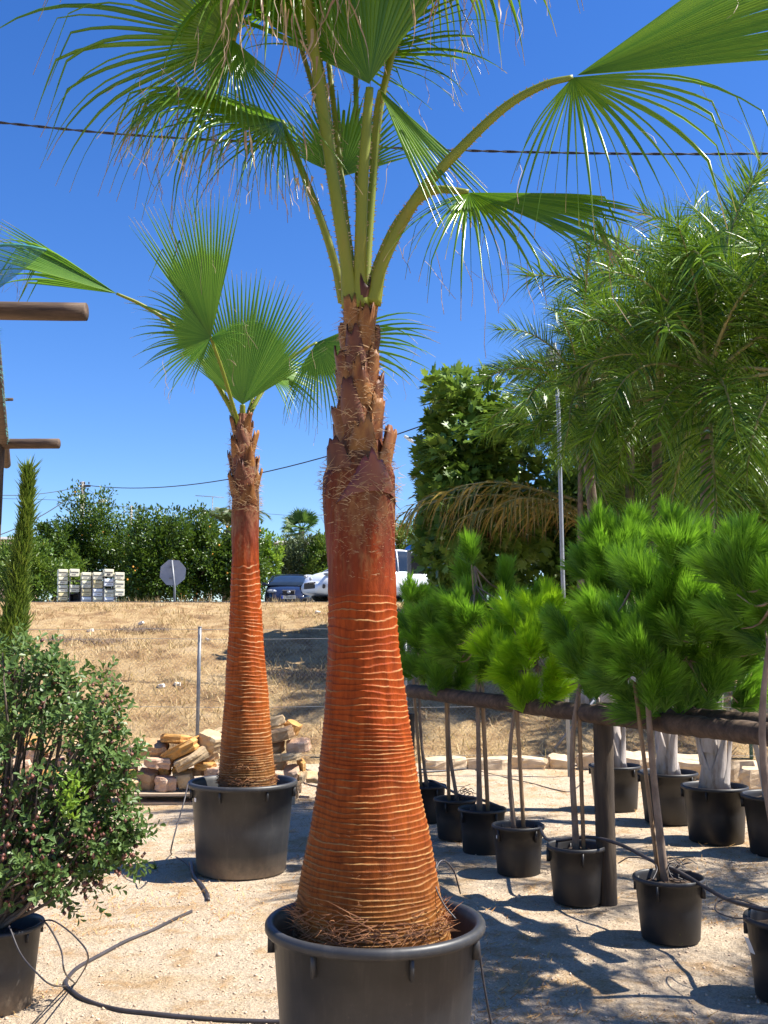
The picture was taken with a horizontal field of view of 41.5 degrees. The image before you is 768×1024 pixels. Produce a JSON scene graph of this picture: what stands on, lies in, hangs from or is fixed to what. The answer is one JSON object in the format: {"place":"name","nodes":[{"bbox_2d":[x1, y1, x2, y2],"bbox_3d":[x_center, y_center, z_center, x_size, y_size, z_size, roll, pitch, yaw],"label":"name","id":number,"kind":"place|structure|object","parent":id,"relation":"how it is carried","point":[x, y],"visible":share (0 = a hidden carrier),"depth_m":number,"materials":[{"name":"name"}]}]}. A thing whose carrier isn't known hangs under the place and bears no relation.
{"place":"outdoors","nodes":[
{"label":"outdoors","id":0,"kind":"place"},
{"bbox_2d":[0,601,402,602],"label":"road","id":1,"kind":"structure","parent":0,"point":[176,601],"depth_m":26.12,"materials":[{"name":"asphalt"}]},
{"bbox_2d":[0,534,36,600],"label":"bush","id":2,"kind":"object","parent":1,"relation":"on","point":[4,550],"visible":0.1,"depth_m":35.82,"materials":[{"name":"green plant"}]},
{"bbox_2d":[0,533,78,600],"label":"bush","id":3,"kind":"object","parent":1,"relation":"on","point":[45,567],"visible":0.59,"depth_m":33.75,"materials":[{"name":"green plant"}]},
{"bbox_2d":[160,560,185,600],"bbox_3d":[-5.679,2.016,27.172,0.698,1.481,0.068,0,-7,0],"label":"road sign","id":4,"kind":"object","parent":1,"relation":"on","point":[172,572],"visible":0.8,"depth_m":27.24,"materials":[{"name":"metal"}]},
{"bbox_2d":[43,593,309,600],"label":"verge grass","id":5,"kind":"structure","parent":1,"relation":"on","point":[205,600],"depth_m":33.54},
{"bbox_2d":[54,548,91,597],"bbox_3d":[-11.115,2.356,35.995,1.346,2.167,1.550,0,-7,0],"label":"bush","id":6,"kind":"object","parent":5,"relation":"on","point":[70,556],"visible":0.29,"depth_m":35.84,"materials":[{"name":"green plant"}]},
{"bbox_2d":[262,574,312,600],"bbox_3d":[-3.524,3.021,38.011,2.030,1.426,4.335,1,-7,-4],"label":"parked car","id":7,"kind":"object","parent":1,"relation":"on","point":[281,586],"visible":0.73,"depth_m":36.42,"materials":[{"name":"blue paint"}]},
{"bbox_2d":[300,549,429,600],"bbox_3d":[-0.337,1.913,30.200,4.320,1.626,2.050,5,-9,-33],"label":"parked car","id":8,"kind":"object","parent":1,"relation":"on","point":[315,587],"visible":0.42,"depth_m":29.62,"materials":[{"name":"white paint"}]},
{"bbox_2d":[0,762,767,1023],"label":"ground","id":9,"kind":"structure","parent":0,"point":[598,980],"depth_m":5.57,"materials":[{"name":"gravel"}]},
{"bbox_2d":[0,454,43,747],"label":"cypress tree","id":10,"kind":"object","parent":9,"relation":"on","point":[17,598],"visible":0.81,"depth_m":8.58,"materials":[{"name":"green plant"}]},
{"bbox_2d":[0,911,44,1016],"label":"plant pot","id":11,"kind":"object","parent":9,"relation":"on","point":[17,976],"visible":0.83,"depth_m":4.43,"materials":[{"name":"black plastic"}]},
{"bbox_2d":[0,616,165,929],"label":"berry shrub","id":12,"kind":"object","parent":11,"relation":"in","point":[33,843],"visible":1,"depth_m":4.53,"materials":[{"name":"green plant"}]},
{"bbox_2d":[0,242,88,538],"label":"pergola","id":13,"kind":"object","parent":9,"relation":"on","point":[52,311],"visible":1,"depth_m":6.56,"materials":[{"name":"wood"}]},
{"bbox_2d":[64,910,278,1023],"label":"hose","id":14,"kind":"object","parent":9,"relation":"on","point":[72,991],"visible":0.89,"depth_m":4.42,"materials":[{"name":"rubber"}]},
{"bbox_2d":[120,784,301,804],"bbox_3d":[-1.764,2.928,10.581,1.751,0.104,0.950,0,-7,0],"label":"pallet","id":15,"kind":"object","parent":9,"relation":"on","point":[178,793],"visible":0.15,"depth_m":10.15,"materials":[{"name":"brown wood"}]},
{"bbox_2d":[136,767,158,790],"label":"stone","id":16,"kind":"object","parent":15,"relation":"on","point":[147,777],"visible":0.62,"depth_m":10.34,"materials":[{"name":"stone"}]},
{"bbox_2d":[154,774,176,791],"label":"stone","id":17,"kind":"object","parent":15,"relation":"on","point":[164,783],"visible":1,"depth_m":10.24,"materials":[{"name":"stone"}]},
{"bbox_2d":[173,769,193,788],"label":"stone","id":18,"kind":"object","parent":15,"relation":"on","point":[183,778],"visible":0.76,"depth_m":10.29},
{"bbox_2d":[172,767,186,775],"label":"stone","id":19,"kind":"object","parent":18,"relation":"on","point":[174,770],"visible":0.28,"depth_m":10.43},
{"bbox_2d":[144,757,173,769],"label":"stone","id":20,"kind":"object","parent":19,"relation":"on","point":[160,763],"visible":0.81,"depth_m":10.32,"materials":[{"name":"stone"}]},
{"bbox_2d":[141,738,169,758],"bbox_3d":[-2.396,2.470,10.595,0.310,0.203,0.308,0,-7,0],"label":"stone","id":21,"kind":"object","parent":20,"relation":"on","point":[158,748],"visible":0.62,"depth_m":10.48,"materials":[{"name":"stone"}]},
{"bbox_2d":[160,735,200,761],"bbox_3d":[-2.094,2.458,10.498,0.441,0.294,0.396,-3,-8,20],"label":"stone","id":22,"kind":"object","parent":20,"relation":"on","point":[182,749],"visible":0.84,"depth_m":10.33,"materials":[{"name":"stone"}]},
{"bbox_2d":[160,733,192,743],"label":"stone","id":23,"kind":"object","parent":22,"relation":"on","point":[172,738],"visible":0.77,"depth_m":10.45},
{"bbox_2d":[174,745,209,772],"bbox_3d":[-1.991,2.530,10.437,0.356,0.270,0.437,2,-8,-14],"label":"stone","id":24,"kind":"object","parent":19,"relation":"on","point":[190,759],"visible":0.84,"depth_m":10.26,"materials":[{"name":"stone"}]},
{"bbox_2d":[204,764,218,775],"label":"stone","id":25,"kind":"object","parent":15,"relation":"on","point":[210,771],"visible":0.34,"depth_m":10.31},
{"bbox_2d":[194,760,216,770],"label":"stone","id":26,"kind":"object","parent":25,"relation":"on","point":[203,765],"visible":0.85,"depth_m":10.34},
{"bbox_2d":[203,752,219,761],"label":"stone","id":27,"kind":"object","parent":26,"relation":"on","point":[212,757],"visible":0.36,"depth_m":10.45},
{"bbox_2d":[199,729,221,753],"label":"stone","id":28,"kind":"object","parent":27,"relation":"on","point":[210,740],"visible":0.73,"depth_m":10.45,"materials":[{"name":"stone"}]},
{"bbox_2d":[274,761,287,770],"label":"stone","id":29,"kind":"object","parent":15,"relation":"on","point":[280,766],"visible":0.37,"depth_m":10.54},
{"bbox_2d":[273,752,301,761],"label":"stone","id":30,"kind":"object","parent":29,"relation":"on","point":[280,757],"visible":0.88,"depth_m":10.32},
{"bbox_2d":[272,740,284,753],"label":"stone","id":31,"kind":"object","parent":30,"relation":"on","point":[278,747],"visible":0.56,"depth_m":10.49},
{"bbox_2d":[271,725,294,742],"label":"stone","id":32,"kind":"object","parent":31,"relation":"on","point":[282,733],"visible":0.72,"depth_m":10.40,"materials":[{"name":"stone"}]},
{"bbox_2d":[286,737,311,752],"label":"stone","id":33,"kind":"object","parent":30,"relation":"on","point":[299,745],"visible":0.98,"depth_m":10.41,"materials":[{"name":"stone"}]},
{"bbox_2d":[296,781,300,790],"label":"stone","id":34,"kind":"object","parent":15,"relation":"on","point":[298,787],"visible":0.58,"depth_m":10.26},
{"bbox_2d":[283,764,299,779],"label":"stone","id":35,"kind":"object","parent":34,"relation":"on","point":[291,770],"visible":0.81,"depth_m":10.35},
{"bbox_2d":[188,774,297,879],"bbox_3d":[-1.013,2.237,7.242,0.785,0.626,0.785,5,-9,-35],"label":"plant pot","id":36,"kind":"object","parent":9,"relation":"on","point":[241,833],"visible":0.88,"depth_m":6.95,"materials":[{"name":"black plastic"}]},
{"bbox_2d":[0,188,439,786],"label":"fan palm","id":37,"kind":"object","parent":36,"relation":"in","point":[248,360],"visible":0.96,"depth_m":7.40,"materials":[{"name":"green plant"}]},
{"bbox_2d":[265,898,485,1023],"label":"plant pot","id":38,"kind":"object","parent":9,"relation":"on","point":[420,984],"visible":0.71,"depth_m":3.30,"materials":[{"name":"black plastic"}]},
{"bbox_2d":[0,0,767,947],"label":"fan palm","id":39,"kind":"object","parent":38,"relation":"in","point":[368,876],"visible":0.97,"depth_m":3.74,"materials":[{"name":"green plant"}]},
{"bbox_2d":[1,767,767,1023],"bbox_3d":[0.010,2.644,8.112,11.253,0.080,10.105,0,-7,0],"label":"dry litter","id":40,"kind":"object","parent":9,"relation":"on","point":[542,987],"visible":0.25,"depth_m":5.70,"materials":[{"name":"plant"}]},
{"bbox_2d":[3,626,767,759],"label":"chain link fence","id":41,"kind":"object","parent":9,"relation":"on","point":[199,665],"visible":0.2,"depth_m":13.92,"materials":[{"name":"metal"}]},
{"bbox_2d":[419,782,446,823],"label":"plant pot","id":42,"kind":"object","parent":9,"relation":"on","point":[430,792],"visible":0.46,"depth_m":9.07,"materials":[{"name":"black plastic"}]},
{"bbox_2d":[412,677,422,786],"bbox_3d":[0.304,2.025,9.301,0.101,1.008,0.029,0,-7,0],"label":"stake","id":43,"kind":"object","parent":42,"relation":"on","point":[417,740],"visible":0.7,"depth_m":9.28,"materials":[{"name":"brown wood"}]},
{"bbox_2d":[396,568,443,786],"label":"pine tree","id":44,"kind":"object","parent":42,"relation":"in","point":[413,591],"visible":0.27,"depth_m":9.27,"materials":[{"name":"green plant"}]},
{"bbox_2d":[425,756,466,769],"bbox_3d":[0.795,3.248,13.015,0.576,0.216,0.257,0,-7,0],"label":"stone","id":45,"kind":"object","parent":9,"relation":"on","point":[436,763],"visible":0.62,"depth_m":12.96,"materials":[{"name":"stone"}]},
{"bbox_2d":[433,795,475,840],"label":"plant pot","id":46,"kind":"object","parent":9,"relation":"on","point":[448,821],"visible":0.67,"depth_m":8.28,"materials":[{"name":"black plastic"}]},
{"bbox_2d":[398,581,489,800],"bbox_3d":[0.517,1.494,8.540,0.999,1.868,0.966,0,-7,0],"label":"pine tree","id":47,"kind":"object","parent":46,"relation":"on","point":[413,665],"visible":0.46,"depth_m":8.39,"materials":[{"name":"green plant"}]},
{"bbox_2d":[444,703,450,800],"bbox_3d":[0.531,1.946,8.497,0.049,0.956,0.031,0,-7,0],"label":"stake","id":48,"kind":"object","parent":46,"relation":"on","point":[447,756],"visible":0.76,"depth_m":8.47,"materials":[{"name":"brown wood"}]},
{"bbox_2d":[458,804,506,855],"bbox_3d":[0.763,2.463,7.856,0.380,0.336,0.380,1,-8,-9],"label":"plant pot","id":49,"kind":"object","parent":9,"relation":"on","point":[477,831],"visible":0.84,"depth_m":7.71,"materials":[{"name":"black plastic"}]},
{"bbox_2d":[402,528,556,810],"bbox_3d":[0.827,1.229,7.974,1.186,2.242,1.322,3,-8,-19],"label":"pine tree","id":50,"kind":"object","parent":49,"relation":"in","point":[462,611],"visible":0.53,"depth_m":7.93,"materials":[{"name":"green plant"}]},
{"bbox_2d":[480,682,489,810],"bbox_3d":[0.789,1.843,7.937,0.070,1.015,0.034,0,-7,0],"label":"stake","id":51,"kind":"object","parent":49,"relation":"in","point":[485,760],"visible":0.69,"depth_m":7.92,"materials":[{"name":"brown wood"}]},
{"bbox_2d":[466,756,507,769],"bbox_3d":[1.312,3.248,13.061,0.608,0.200,0.239,-1,-8,10],"label":"stone","id":52,"kind":"object","parent":9,"relation":"on","point":[497,762],"visible":0.65,"depth_m":12.96,"materials":[{"name":"stone"}]},
{"bbox_2d":[491,820,544,877],"bbox_3d":[0.945,2.369,7.131,0.375,0.336,0.375,2,-8,-14],"label":"plant pot","id":53,"kind":"object","parent":9,"relation":"on","point":[518,849],"visible":0.97,"depth_m":7.00,"materials":[{"name":"black plastic"}]},
{"bbox_2d":[456,576,578,827],"bbox_3d":[1.148,1.342,7.201,1.092,1.821,1.099,4,-8,-28],"label":"pine tree","id":54,"kind":"object","parent":53,"relation":"in","point":[510,644],"visible":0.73,"depth_m":7.10,"materials":[{"name":"green plant"}]},
{"bbox_2d":[515,712,525,828],"bbox_3d":[0.966,1.752,7.212,0.069,1.009,0.031,0,-7,0],"label":"stake","id":55,"kind":"object","parent":53,"relation":"in","point":[520,773],"visible":0.73,"depth_m":7.19,"materials":[{"name":"brown wood"}]},
{"bbox_2d":[512,755,548,769],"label":"stone","id":56,"kind":"object","parent":9,"relation":"on","point":[530,762],"visible":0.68,"depth_m":13.01,"materials":[{"name":"stone"}]},
{"bbox_2d":[547,753,566,769],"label":"stone","id":57,"kind":"object","parent":9,"relation":"on","point":[557,761],"visible":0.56,"depth_m":13.07,"materials":[{"name":"stone"}]},
{"bbox_2d":[545,343,569,776],"bbox_3d":[2.158,0.515,12.563,0.243,5.424,0.201,0,-7,0],"label":"lamp pole","id":58,"kind":"object","parent":9,"relation":"on","point":[561,526],"visible":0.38,"depth_m":12.66,"materials":[{"name":"grey metal"}]},
{"bbox_2d":[546,839,604,906],"bbox_3d":[1.208,2.262,6.354,0.370,0.346,0.370,-2,-8,18],"label":"plant pot","id":59,"kind":"object","parent":9,"relation":"on","point":[576,876],"visible":0.87,"depth_m":6.22,"materials":[{"name":"black plastic"}]},
{"bbox_2d":[576,691,585,849],"bbox_3d":[1.250,1.648,6.429,0.027,1.012,0.038,5,-9,-34],"label":"stake","id":60,"kind":"object","parent":59,"relation":"in","point":[581,789],"visible":0.87,"depth_m":6.41,"materials":[{"name":"brown wood"}]},
{"bbox_2d":[534,492,703,849],"bbox_3d":[1.466,1.002,6.507,0.908,2.314,1.059,6,-10,-39],"label":"pine tree","id":61,"kind":"object","parent":59,"relation":"on","point":[599,528],"visible":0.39,"depth_m":6.45,"materials":[{"name":"green plant"}]},
{"bbox_2d":[537,825,767,912],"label":"hose","id":62,"kind":"object","parent":59,"relation":"on","point":[719,895],"visible":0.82,"depth_m":5.58,"materials":[{"name":"rubber"}]},
{"bbox_2d":[575,753,593,769],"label":"stone","id":63,"kind":"object","parent":9,"relation":"on","point":[588,758],"visible":0.38,"depth_m":13.01,"materials":[{"name":"stone"}]},
{"bbox_2d":[405,684,767,906],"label":"log rail fence","id":64,"kind":"object","parent":9,"relation":"on","point":[740,727],"visible":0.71,"depth_m":6.32,"materials":[{"name":"wood"}]},
{"bbox_2d":[588,762,641,811],"bbox_3d":[2.260,2.686,9.902,0.510,0.424,0.510,0,-7,0],"label":"plant pot","id":65,"kind":"object","parent":9,"relation":"on","point":[626,784],"visible":0.59,"depth_m":9.70,"materials":[{"name":"black plastic"}]},
{"bbox_2d":[461,214,767,767],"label":"feather palm","id":66,"kind":"object","parent":65,"relation":"in","point":[589,476],"visible":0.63,"depth_m":10.05,"materials":[{"name":"green plant"}]},
{"bbox_2d":[626,751,648,768],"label":"stone","id":67,"kind":"object","parent":9,"relation":"on","point":[635,757],"visible":0.17,"depth_m":12.60,"materials":[{"name":"stone"}]},
{"bbox_2d":[637,768,698,825],"bbox_3d":[2.585,2.584,9.207,0.540,0.446,0.540,-2,-8,15],"label":"plant pot","id":68,"kind":"object","parent":9,"relation":"on","point":[672,806],"visible":0.69,"depth_m":8.99,"materials":[{"name":"black plastic"}]},
{"bbox_2d":[553,202,767,774],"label":"feather palm","id":69,"kind":"object","parent":68,"relation":"in","point":[666,750],"visible":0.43,"depth_m":9.19,"materials":[{"name":"green plant"}]},
{"bbox_2d":[632,868,705,945],"bbox_3d":[1.568,2.167,5.562,0.391,0.331,0.392,5,-9,-36],"label":"plant pot","id":70,"kind":"object","parent":9,"relation":"on","point":[670,912],"visible":0.91,"depth_m":5.42,"materials":[{"name":"black plastic"}]},
{"bbox_2d":[633,682,660,879],"bbox_3d":[1.475,1.509,5.688,0.122,1.099,0.025,-2,-8,12],"label":"stake","id":71,"kind":"object","parent":70,"relation":"in","point":[648,796],"visible":0.89,"depth_m":5.68,"materials":[{"name":"brown wood"}]},
{"bbox_2d":[559,509,767,881],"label":"pine tree","id":72,"kind":"object","parent":70,"relation":"in","point":[661,646],"visible":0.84,"depth_m":5.53,"materials":[{"name":"green plant"}]},
{"bbox_2d":[655,754,700,778],"bbox_3d":[3.620,3.105,12.316,0.642,0.335,0.331,-2,-8,16],"label":"stone","id":73,"kind":"object","parent":9,"relation":"on","point":[689,761],"visible":0.2,"depth_m":12.19,"materials":[{"name":"stone"}]},
{"bbox_2d":[680,781,748,845],"bbox_3d":[2.719,2.467,8.311,0.540,0.446,0.540,-4,-9,31],"label":"plant pot","id":74,"kind":"object","parent":9,"relation":"on","point":[716,817],"visible":0.81,"depth_m":8.11,"materials":[{"name":"black plastic"}]},
{"bbox_2d":[538,124,767,788],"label":"feather palm","id":75,"kind":"object","parent":74,"relation":"in","point":[714,755],"visible":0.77,"depth_m":8.50,"materials":[{"name":"green plant"}]},
{"bbox_2d":[730,760,756,782],"bbox_3d":[4.039,3.018,11.699,0.551,0.314,0.318,0,-7,0],"label":"stone","id":76,"kind":"object","parent":9,"relation":"on","point":[736,766],"visible":0.22,"depth_m":11.59,"materials":[{"name":"stone"}]},
{"bbox_2d":[738,766,761,789],"bbox_3d":[4.187,2.974,11.320,0.484,0.270,0.296,0,-7,0],"label":"stone","id":77,"kind":"object","parent":9,"relation":"on","point":[749,776],"visible":0.59,"depth_m":11.21,"materials":[{"name":"stone"}]},
{"bbox_2d":[740,789,767,857],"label":"plant pot","id":78,"kind":"object","parent":9,"relation":"on","point":[752,802],"visible":0.89,"depth_m":7.71,"materials":[{"name":"black plastic"}]},
{"bbox_2d":[625,171,767,797],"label":"feather palm","id":79,"kind":"object","parent":78,"relation":"in","point":[757,235],"visible":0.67,"depth_m":8.23,"materials":[{"name":"green plant"}]},
{"bbox_2d":[742,906,767,1002],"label":"plant pot","id":80,"kind":"object","parent":9,"relation":"on","point":[755,925],"visible":0.94,"depth_m":4.58,"materials":[{"name":"black plastic"}]},
{"bbox_2d":[669,492,767,818],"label":"pine tree","id":81,"kind":"object","parent":80,"relation":"in","point":[732,560],"visible":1,"depth_m":5.07,"materials":[{"name":"green plant"}]},
{"bbox_2d":[0,601,767,763],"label":"grass bank","id":82,"kind":"structure","parent":0,"point":[290,625],"depth_m":17.15,"materials":[{"name":"plant"}]},
{"bbox_2d":[57,569,124,600],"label":"stack","id":83,"kind":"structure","parent":82,"relation":"on","point":[85,594],"depth_m":27.98,"materials":[{"name":"beige ceramic"}]},
{"bbox_2d":[407,357,557,597],"bbox_3d":[1.886,-0.204,19.628,2.964,5.738,3.253,0,-7,0],"label":"fig tree","id":84,"kind":"object","parent":82,"relation":"on","point":[444,458],"visible":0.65,"depth_m":19.03,"materials":[{"name":"green plant"}]},
{"bbox_2d":[395,479,587,554],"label":"browning palm","id":85,"kind":"object","parent":82,"relation":"on","point":[508,504],"visible":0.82,"depth_m":17.25,"materials":[{"name":"brown plant"}]},
{"bbox_2d":[470,370,662,703],"bbox_3d":[3.047,0.156,16.526,3.361,5.875,3.027,6,-9,-38],"label":"feather palm","id":86,"kind":"object","parent":82,"relation":"on","point":[613,500],"visible":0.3,"depth_m":16.43,"materials":[{"name":"green plant"}]},
{"bbox_2d":[508,443,624,615],"bbox_3d":[4.134,0.721,22.072,3.687,5.093,3.894,6,-9,-37],"label":"leafy tree","id":87,"kind":"object","parent":82,"relation":"on","point":[549,567],"visible":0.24,"depth_m":21.20,"materials":[{"name":"green plant"}]},
{"bbox_2d":[492,339,767,554],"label":"feather palm","id":88,"kind":"object","parent":82,"relation":"on","point":[698,506],"visible":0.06,"depth_m":17.05,"materials":[{"name":"green plant"}]},
{"bbox_2d":[493,184,767,509],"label":"feather palm","id":89,"kind":"object","parent":82,"relation":"on","point":[557,272],"visible":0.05,"depth_m":18.16,"materials":[{"name":"green plant"}]},
{"bbox_2d":[507,267,760,686],"bbox_3d":[3.991,-0.546,16.477,3.645,7.418,3.968,7,-10,-44],"label":"feather palm","id":90,"kind":"object","parent":82,"relation":"on","point":[536,426],"visible":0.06,"depth_m":16.35,"materials":[{"name":"green plant"}]},
{"bbox_2d":[550,370,767,532],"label":"feather palm","id":91,"kind":"object","parent":82,"relation":"on","point":[753,493],"visible":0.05,"depth_m":17.18,"materials":[{"name":"green plant"}]},
{"bbox_2d":[573,150,767,520],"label":"feather palm","id":92,"kind":"object","parent":82,"relation":"on","point":[678,206],"visible":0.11,"depth_m":18.89,"materials":[{"name":"green plant"}]},
{"bbox_2d":[0,121,767,155],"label":"overhead cable","id":93,"kind":"object","parent":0,"point":[470,150],"visible":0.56,"depth_m":17.97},
{"bbox_2d":[0,0,767,600],"label":"sky","id":94,"kind":"structure","parent":0,"point":[80,384],"materials":[{"name":"blue"}]},
{"bbox_3d":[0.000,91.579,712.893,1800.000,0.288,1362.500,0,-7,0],"label":"field","id":95,"kind":"structure","parent":0,"visible":0},
{"bbox_2d":[33,519,88,600],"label":"orange tree","id":96,"kind":"object","parent":95,"relation":"on","point":[60,539],"visible":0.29,"depth_m":40.81,"materials":[{"name":"green plant"}]},
{"bbox_2d":[80,482,90,539],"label":"utility pole","id":97,"kind":"object","parent":95,"relation":"on","point":[83,485],"visible":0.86,"depth_m":58.59,"materials":[{"name":"concrete"}]},
{"bbox_2d":[87,425,421,487],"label":"overhead cable","id":98,"kind":"object","parent":97,"relation":"attached to","point":[259,473],"visible":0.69,"depth_m":43.25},
{"bbox_2d":[50,478,133,600],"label":"orange tree","id":99,"kind":"object","parent":95,"relation":"on","point":[96,550],"visible":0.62,"depth_m":41.56,"materials":[{"name":"green plant"}]},
{"bbox_2d":[117,502,201,600],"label":"orange tree","id":100,"kind":"object","parent":95,"relation":"on","point":[146,560],"visible":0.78,"depth_m":39.45,"materials":[{"name":"green plant"}]},
{"bbox_2d":[157,499,231,600],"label":"orange tree","id":101,"kind":"object","parent":95,"relation":"on","point":[200,544],"visible":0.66,"depth_m":40.48,"materials":[{"name":"green plant"}]},
{"bbox_2d":[193,507,270,600],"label":"tree","id":102,"kind":"object","parent":95,"relation":"on","point":[223,514],"visible":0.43,"depth_m":47.98,"materials":[{"name":"green plant"}]},
{"bbox_2d":[201,521,273,600],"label":"orange tree","id":103,"kind":"object","parent":95,"relation":"on","point":[264,562],"visible":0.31,"depth_m":40.50,"materials":[{"name":"green plant"}]},
{"bbox_2d":[261,527,286,576],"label":"bush","id":104,"kind":"object","parent":95,"relation":"on","point":[275,556],"visible":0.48,"depth_m":41.96,"materials":[{"name":"green plant"}]},
{"bbox_2d":[269,530,325,574],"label":"bush","id":105,"kind":"object","parent":95,"relation":"on","point":[295,548],"visible":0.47,"depth_m":43.37,"materials":[{"name":"green plant"}]},
{"bbox_2d":[281,507,319,538],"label":"fan palm","id":106,"kind":"object","parent":95,"relation":"on","point":[304,516],"visible":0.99,"depth_m":46.14,"materials":[{"name":"green plant"}]},
{"bbox_2d":[299,529,327,574],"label":"bush","id":107,"kind":"object","parent":95,"relation":"on","point":[316,549],"visible":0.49,"depth_m":42.75,"materials":[{"name":"green plant"}]},
{"bbox_2d":[395,518,413,549],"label":"bush","id":108,"kind":"object","parent":95,"relation":"on","point":[400,546],"visible":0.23,"depth_m":44.83,"materials":[{"name":"green plant"}]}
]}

